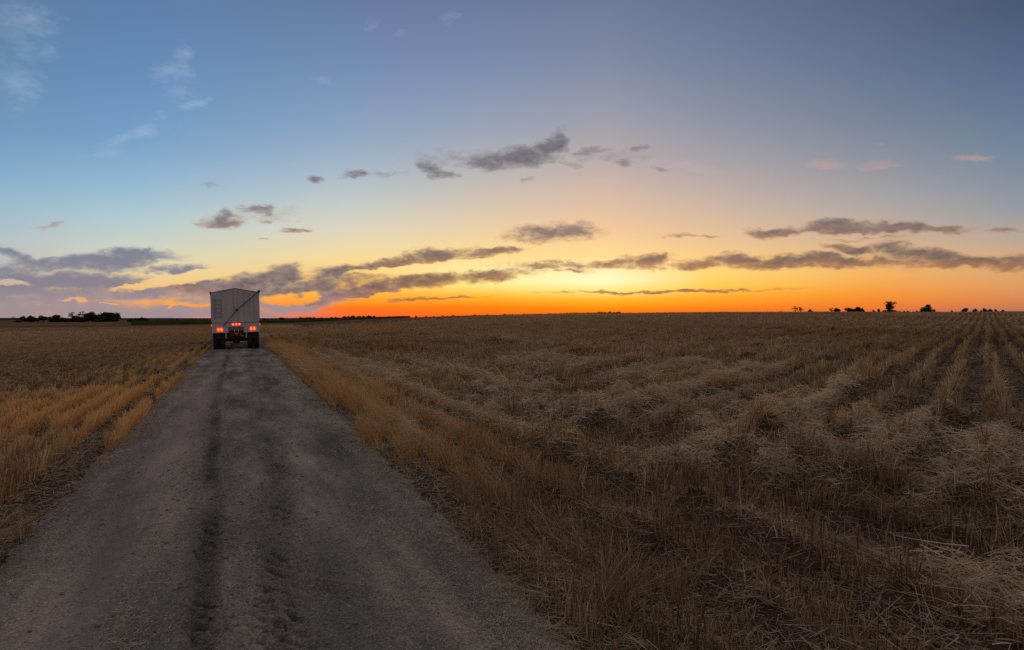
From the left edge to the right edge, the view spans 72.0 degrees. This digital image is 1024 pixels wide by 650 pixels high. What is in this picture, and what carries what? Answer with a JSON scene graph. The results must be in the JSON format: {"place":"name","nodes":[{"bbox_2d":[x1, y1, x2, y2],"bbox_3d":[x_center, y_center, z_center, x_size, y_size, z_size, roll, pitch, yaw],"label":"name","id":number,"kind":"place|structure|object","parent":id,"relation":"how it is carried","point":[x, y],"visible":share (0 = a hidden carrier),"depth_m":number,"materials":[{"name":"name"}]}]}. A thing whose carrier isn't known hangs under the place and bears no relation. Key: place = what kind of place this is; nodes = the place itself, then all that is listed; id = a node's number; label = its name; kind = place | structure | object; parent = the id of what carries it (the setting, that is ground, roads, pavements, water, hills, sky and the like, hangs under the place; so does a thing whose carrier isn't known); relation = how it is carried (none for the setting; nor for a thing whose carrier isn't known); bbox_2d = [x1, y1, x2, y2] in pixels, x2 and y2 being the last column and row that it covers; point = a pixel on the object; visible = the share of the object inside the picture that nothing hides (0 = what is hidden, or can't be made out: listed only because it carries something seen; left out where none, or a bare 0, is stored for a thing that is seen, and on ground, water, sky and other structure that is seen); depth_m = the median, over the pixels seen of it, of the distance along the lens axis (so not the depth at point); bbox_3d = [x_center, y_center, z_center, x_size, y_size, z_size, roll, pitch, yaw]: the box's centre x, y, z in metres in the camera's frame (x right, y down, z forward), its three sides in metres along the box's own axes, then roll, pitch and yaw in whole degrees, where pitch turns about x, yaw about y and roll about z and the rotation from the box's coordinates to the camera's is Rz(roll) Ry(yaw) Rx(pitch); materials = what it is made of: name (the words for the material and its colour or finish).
{"place":"outdoors","nodes":[
{"label":"outdoors","id":0,"kind":"place"},
{"bbox_2d":[0,318,328,319],"bbox_3d":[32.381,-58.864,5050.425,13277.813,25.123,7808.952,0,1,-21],"label":"hills","id":1,"kind":"structure","parent":0,"point":[154,318],"depth_m":5122.34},
{"bbox_2d":[0,332,573,649],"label":"dirt track","id":2,"kind":"structure","parent":0,"point":[99,552],"depth_m":5.14,"materials":[{"name":"grey soil"}]},
{"bbox_2d":[209,288,259,348],"bbox_3d":[-17.592,-0.404,44.930,2.670,3.442,11.695,-2,1,-21],"label":"grain truck","id":3,"kind":"object","parent":2,"relation":"on","point":[235,314],"visible":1,"depth_m":39.67,"materials":[{"name":"white paint"}]},
{"bbox_2d":[0,356,605,649],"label":"chaff","id":4,"kind":"object","parent":2,"relation":"on","point":[378,474],"visible":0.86,"depth_m":5.17,"materials":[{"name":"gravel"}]},
{"bbox_2d":[0,311,1023,649],"bbox_3d":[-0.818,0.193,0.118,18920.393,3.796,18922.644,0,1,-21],"label":"field ground","id":5,"kind":"structure","parent":0,"point":[744,531],"depth_m":5.54,"materials":[{"name":"soil"}]},
{"bbox_2d":[21,315,37,321],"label":"tree","id":6,"kind":"object","parent":5,"relation":"on","point":[30,318],"visible":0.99,"depth_m":467.98,"materials":[{"name":"green plant"}]},
{"bbox_2d":[37,315,46,321],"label":"tree","id":7,"kind":"object","parent":5,"relation":"on","point":[41,317],"visible":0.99,"depth_m":473.88,"materials":[{"name":"green plant"}]},
{"bbox_2d":[47,316,60,321],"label":"tree","id":8,"kind":"object","parent":5,"relation":"on","point":[49,318],"visible":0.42,"depth_m":468.89,"materials":[{"name":"green plant"}]},
{"bbox_2d":[52,315,60,321],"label":"tree","id":9,"kind":"object","parent":5,"relation":"on","point":[56,317],"visible":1,"depth_m":462.42,"materials":[{"name":"green plant"}]},
{"bbox_2d":[53,317,71,321],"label":"tree","id":10,"kind":"object","parent":5,"relation":"on","point":[62,319],"visible":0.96,"depth_m":465.77,"materials":[{"name":"green plant"}]},
{"bbox_2d":[70,315,86,321],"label":"tree","id":11,"kind":"object","parent":5,"relation":"on","point":[76,318],"visible":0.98,"depth_m":461.63,"materials":[{"name":"green plant"}]},
{"bbox_2d":[83,311,95,321],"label":"tree","id":12,"kind":"object","parent":5,"relation":"on","point":[86,315],"visible":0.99,"depth_m":465.03,"materials":[{"name":"green plant"}]},
{"bbox_2d":[93,312,108,321],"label":"tree","id":13,"kind":"object","parent":5,"relation":"on","point":[103,315],"visible":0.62,"depth_m":464.19,"materials":[{"name":"green plant"}]},
{"bbox_2d":[0,325,212,548],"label":"stubble","id":14,"kind":"object","parent":5,"relation":"on","point":[16,420],"visible":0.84,"depth_m":16.20,"materials":[{"name":"brown plant"}]},
{"bbox_2d":[96,317,119,321],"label":"tree","id":15,"kind":"object","parent":5,"relation":"on","point":[108,319],"visible":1,"depth_m":451.83,"materials":[{"name":"green plant"}]},
{"bbox_2d":[110,313,120,318],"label":"tree","id":16,"kind":"object","parent":5,"relation":"on","point":[117,315],"visible":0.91,"depth_m":463.35,"materials":[{"name":"green plant"}]},
{"bbox_2d":[134,317,148,320],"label":"tree","id":17,"kind":"object","parent":5,"relation":"on","point":[143,319],"visible":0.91,"depth_m":437.54,"materials":[{"name":"green plant"}]},
{"bbox_2d":[131,316,409,324],"bbox_3d":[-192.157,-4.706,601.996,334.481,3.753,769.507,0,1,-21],"label":"green crop","id":18,"kind":"object","parent":5,"relation":"on","point":[174,322],"visible":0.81,"depth_m":285.14,"materials":[{"name":"green plant"}]},
{"bbox_2d":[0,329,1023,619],"bbox_3d":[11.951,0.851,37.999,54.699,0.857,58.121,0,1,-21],"label":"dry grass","id":19,"kind":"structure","parent":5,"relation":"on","point":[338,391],"depth_m":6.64,"materials":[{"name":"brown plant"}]},
{"bbox_2d":[259,311,1023,649],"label":"stubble","id":20,"kind":"object","parent":5,"relation":"on","point":[651,349],"visible":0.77,"depth_m":8.46,"materials":[{"name":"brown plant"}]},
{"bbox_2d":[0,314,1023,649],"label":"loose straw","id":21,"kind":"object","parent":20,"relation":"on","point":[362,364],"visible":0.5,"depth_m":6.95,"materials":[{"name":"beige plant"}]},
{"bbox_2d":[844,307,854,311],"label":"tree","id":22,"kind":"object","parent":5,"relation":"on","point":[848,309],"visible":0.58,"depth_m":300.67,"materials":[{"name":"green plant"}]},
{"bbox_2d":[854,306,864,311],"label":"tree","id":23,"kind":"object","parent":5,"relation":"on","point":[858,309],"visible":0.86,"depth_m":298.32,"materials":[{"name":"green plant"}]},
{"bbox_2d":[881,301,897,311],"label":"tree","id":24,"kind":"object","parent":5,"relation":"on","point":[890,307],"visible":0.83,"depth_m":292.56,"materials":[{"name":"green plant"}]},
{"bbox_2d":[918,304,935,311],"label":"tree","id":25,"kind":"object","parent":5,"relation":"on","point":[926,308],"visible":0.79,"depth_m":298.27,"materials":[{"name":"green plant"}]},
{"bbox_2d":[0,0,1023,317],"label":"sky","id":26,"kind":"structure","parent":0,"point":[322,158],"materials":[{"name":"blue"}]}
]}

